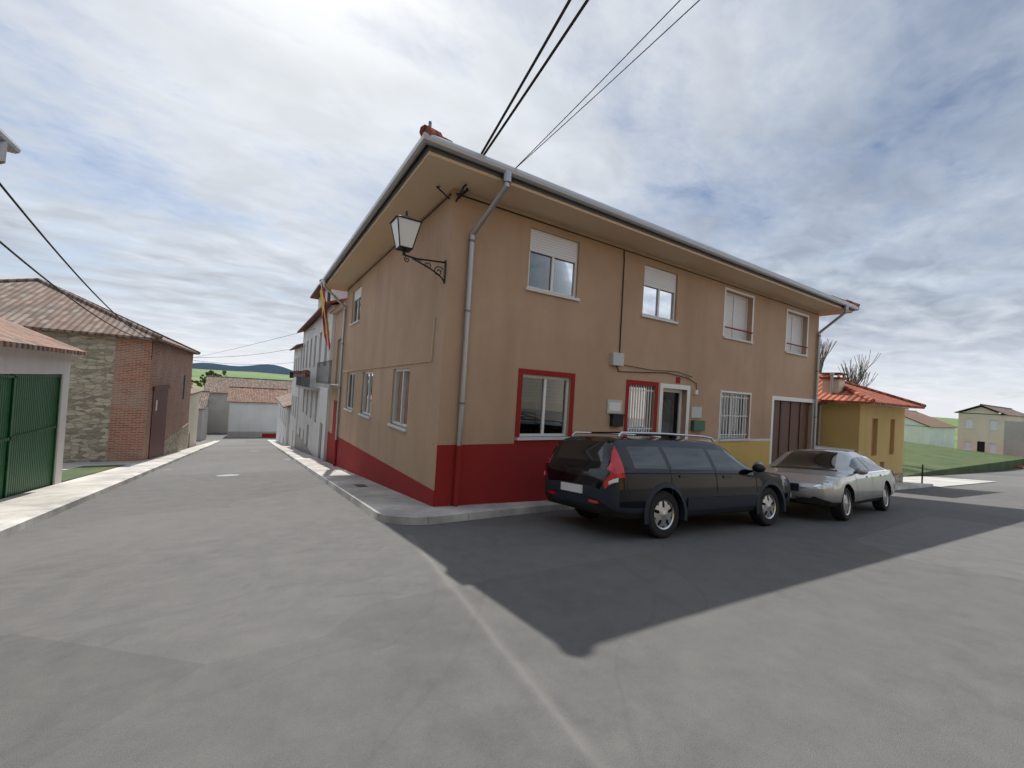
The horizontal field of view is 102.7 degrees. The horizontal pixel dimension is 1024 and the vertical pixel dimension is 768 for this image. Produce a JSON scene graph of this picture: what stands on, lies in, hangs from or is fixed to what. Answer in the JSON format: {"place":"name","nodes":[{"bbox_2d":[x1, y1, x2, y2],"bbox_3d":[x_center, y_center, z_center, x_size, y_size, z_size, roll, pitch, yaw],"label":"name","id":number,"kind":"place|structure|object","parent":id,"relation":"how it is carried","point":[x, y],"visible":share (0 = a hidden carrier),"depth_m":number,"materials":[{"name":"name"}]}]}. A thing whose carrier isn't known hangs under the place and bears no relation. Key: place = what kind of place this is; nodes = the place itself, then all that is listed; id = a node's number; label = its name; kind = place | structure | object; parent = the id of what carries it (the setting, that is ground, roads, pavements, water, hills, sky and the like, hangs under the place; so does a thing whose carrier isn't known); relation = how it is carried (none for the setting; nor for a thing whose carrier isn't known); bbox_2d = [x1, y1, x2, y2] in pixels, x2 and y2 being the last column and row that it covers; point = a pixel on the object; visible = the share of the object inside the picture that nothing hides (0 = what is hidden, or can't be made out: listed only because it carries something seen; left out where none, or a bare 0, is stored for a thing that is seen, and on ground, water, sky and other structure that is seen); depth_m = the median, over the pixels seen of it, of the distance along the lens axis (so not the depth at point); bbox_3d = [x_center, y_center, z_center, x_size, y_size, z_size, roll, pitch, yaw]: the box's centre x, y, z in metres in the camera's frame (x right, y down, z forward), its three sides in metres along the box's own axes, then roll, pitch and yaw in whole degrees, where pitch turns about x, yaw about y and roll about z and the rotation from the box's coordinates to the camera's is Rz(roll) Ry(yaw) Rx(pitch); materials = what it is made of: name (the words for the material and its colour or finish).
{"place":"outdoors","nodes":[
{"label":"outdoors","id":0,"kind":"place"},
{"bbox_2d":[61,461,138,481],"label":"yard grass","id":1,"kind":"structure","parent":0,"point":[74,470],"depth_m":14.46,"materials":[{"name":"plant"}]},
{"bbox_2d":[0,441,219,539],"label":"pavement","id":2,"kind":"structure","parent":0,"point":[20,512],"depth_m":8.68,"materials":[{"name":"grey concrete"}]},
{"bbox_2d":[192,363,292,374],"bbox_3d":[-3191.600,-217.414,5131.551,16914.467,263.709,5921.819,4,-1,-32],"label":"distant hills","id":3,"kind":"structure","parent":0,"point":[269,368],"depth_m":7563.71,"materials":[{"name":"green plant"}]},
{"bbox_2d":[0,433,1023,767],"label":"road asphalt","id":4,"kind":"structure","parent":0,"point":[268,607],"depth_m":2.98,"materials":[{"name":"grey asphalt"}]},
{"bbox_2d":[162,459,367,486],"bbox_3d":[-12.387,3.493,18.404,4.650,2.866,24.245,4,-1,-35],"label":"road ironwork","id":5,"kind":"object","parent":4,"relation":"on","point":[360,485],"visible":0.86,"depth_m":13.10,"materials":[{"name":"silver metal"}]},
{"bbox_2d":[544,431,790,537],"bbox_3d":[3.005,1.731,7.574,4.790,1.571,2.270,7,-9,-29],"label":"station wagon","id":6,"kind":"object","parent":4,"relation":"on","point":[658,486],"visible":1,"depth_m":6.41,"materials":[{"name":"paint"}]},
{"bbox_2d":[753,449,894,520],"bbox_3d":[7.542,2.316,10.023,5.113,1.438,2.270,8,-10,-36],"label":"car","id":7,"kind":"object","parent":4,"relation":"on","point":[839,483],"visible":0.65,"depth_m":9.03,"materials":[{"name":"paint"}]},
{"bbox_2d":[895,476,995,489],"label":"paving","id":8,"kind":"structure","parent":4,"relation":"on","point":[911,482],"depth_m":22.06,"materials":[{"name":"concrete"}]},
{"bbox_2d":[0,0,1023,418],"label":"sky","id":9,"kind":"structure","parent":0,"point":[201,166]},
{"bbox_2d":[191,369,957,448],"bbox_3d":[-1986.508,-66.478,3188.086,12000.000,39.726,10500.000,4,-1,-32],"label":"ground","id":10,"kind":"structure","parent":0,"point":[197,374],"depth_m":624.04,"materials":[{"name":"green plant"}]},
{"bbox_2d":[0,128,20,163],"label":"house","id":11,"kind":"structure","parent":10,"relation":"on","point":[8,144],"depth_m":6.22,"materials":[{"name":"beige paint"}]},
{"bbox_2d":[0,318,86,498],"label":"gate building","id":12,"kind":"structure","parent":10,"relation":"on","point":[34,375],"depth_m":8.92,"materials":[{"name":"green paint"}]},
{"bbox_2d":[0,278,200,463],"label":"brick building","id":13,"kind":"structure","parent":10,"relation":"on","point":[128,399],"depth_m":17.77,"materials":[{"name":"brick"}]},
{"bbox_2d":[187,388,202,447],"bbox_3d":[-29.313,3.197,33.683,5.200,7.555,8.200,4,-1,-32],"label":"annex","id":14,"kind":"object","parent":10,"relation":"on","point":[193,414],"visible":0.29,"depth_m":35.39,"materials":[{"name":"beige paint"}]},
{"bbox_2d":[196,391,210,440],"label":"building","id":15,"kind":"structure","parent":10,"relation":"on","point":[204,400],"depth_m":55.20,"materials":[{"name":"grey paint"}]},
{"bbox_2d":[194,370,226,386],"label":"tree","id":16,"kind":"object","parent":10,"relation":"on","point":[209,373],"visible":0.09,"depth_m":111.59,"materials":[{"name":"green plant"}]},
{"bbox_2d":[204,375,291,432],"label":"house","id":17,"kind":"structure","parent":10,"relation":"on","point":[217,387],"depth_m":71.63,"materials":[{"name":"grey paint"}]},
{"bbox_2d":[227,386,287,437],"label":"white house","id":18,"kind":"structure","parent":10,"relation":"on","point":[253,412],"depth_m":64.23,"materials":[{"name":"paint"}]},
{"bbox_2d":[275,393,291,444],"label":"white house","id":19,"kind":"structure","parent":10,"relation":"on","point":[283,419],"depth_m":44.22,"materials":[{"name":"paint"}]},
{"bbox_2d":[288,343,303,448],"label":"white house","id":20,"kind":"structure","parent":10,"relation":"on","point":[294,403],"depth_m":35.07,"materials":[{"name":"paint"}]},
{"bbox_2d":[289,284,347,460],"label":"white house","id":21,"kind":"structure","parent":10,"relation":"on","point":[313,420],"depth_m":24.15,"materials":[{"name":"paint"}]},
{"bbox_2d":[315,284,360,463],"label":"building","id":22,"kind":"structure","parent":10,"relation":"on","point":[339,312],"depth_m":18.93,"materials":[{"name":"white paint"}]},
{"bbox_2d":[0,0,699,364],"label":"overhead wires","id":23,"kind":"object","parent":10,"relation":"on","point":[484,150],"visible":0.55,"depth_m":6.22,"materials":[{"name":"black"}]},
{"bbox_2d":[267,440,574,524],"bbox_3d":[-10.734,5.425,35.289,16.287,6.814,58.826,4,-1,-32],"label":"pavement corner","id":24,"kind":"object","parent":10,"relation":"on","point":[378,502],"visible":0.68,"depth_m":7.83,"materials":[{"name":"grey concrete"}]},
{"bbox_2d":[319,121,859,506],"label":"building","id":25,"kind":"structure","parent":10,"relation":"on","point":[522,341],"depth_m":9.30,"materials":[{"name":"beige paint"}]},
{"bbox_2d":[390,211,446,283],"bbox_3d":[-1.632,-2.434,7.266,1.011,1.110,0.459,4,-1,-32],"label":"street lamp","id":26,"kind":"object","parent":25,"relation":"attached to","point":[405,228],"visible":1,"depth_m":7.04,"materials":[{"name":"grey metal"}]},
{"bbox_2d":[815,372,925,482],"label":"house","id":27,"kind":"structure","parent":10,"relation":"on","point":[869,423],"depth_m":17.68,"materials":[{"name":"yellow paint"}]},
{"bbox_2d":[904,410,957,447],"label":"house","id":28,"kind":"structure","parent":10,"relation":"on","point":[920,428],"depth_m":91.02,"materials":[{"name":"green paint"}]},
{"bbox_2d":[954,404,1023,468],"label":"cream house","id":29,"kind":"structure","parent":10,"relation":"on","point":[985,428],"depth_m":54.61,"materials":[{"name":"paint"}]},
{"bbox_2d":[902,442,1023,482],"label":"meadow","id":30,"kind":"structure","parent":0,"point":[921,460],"depth_m":39.98,"materials":[{"name":"green plant"}]},
{"bbox_2d":[819,338,836,373],"bbox_3d":[24.679,0.670,34.151,3.307,10.348,2.899,4,-1,-3],"label":"bare tree","id":31,"kind":"object","parent":30,"relation":"on","point":[823,357],"visible":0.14,"depth_m":33.72,"materials":[{"name":"grey plant"}]},
{"bbox_2d":[838,350,879,386],"bbox_3d":[28.707,1.621,34.574,2.240,9.002,3.386,4,-1,-32],"label":"bare tree","id":32,"kind":"object","parent":30,"relation":"on","point":[860,375],"visible":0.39,"depth_m":34.26,"materials":[{"name":"grey plant"}]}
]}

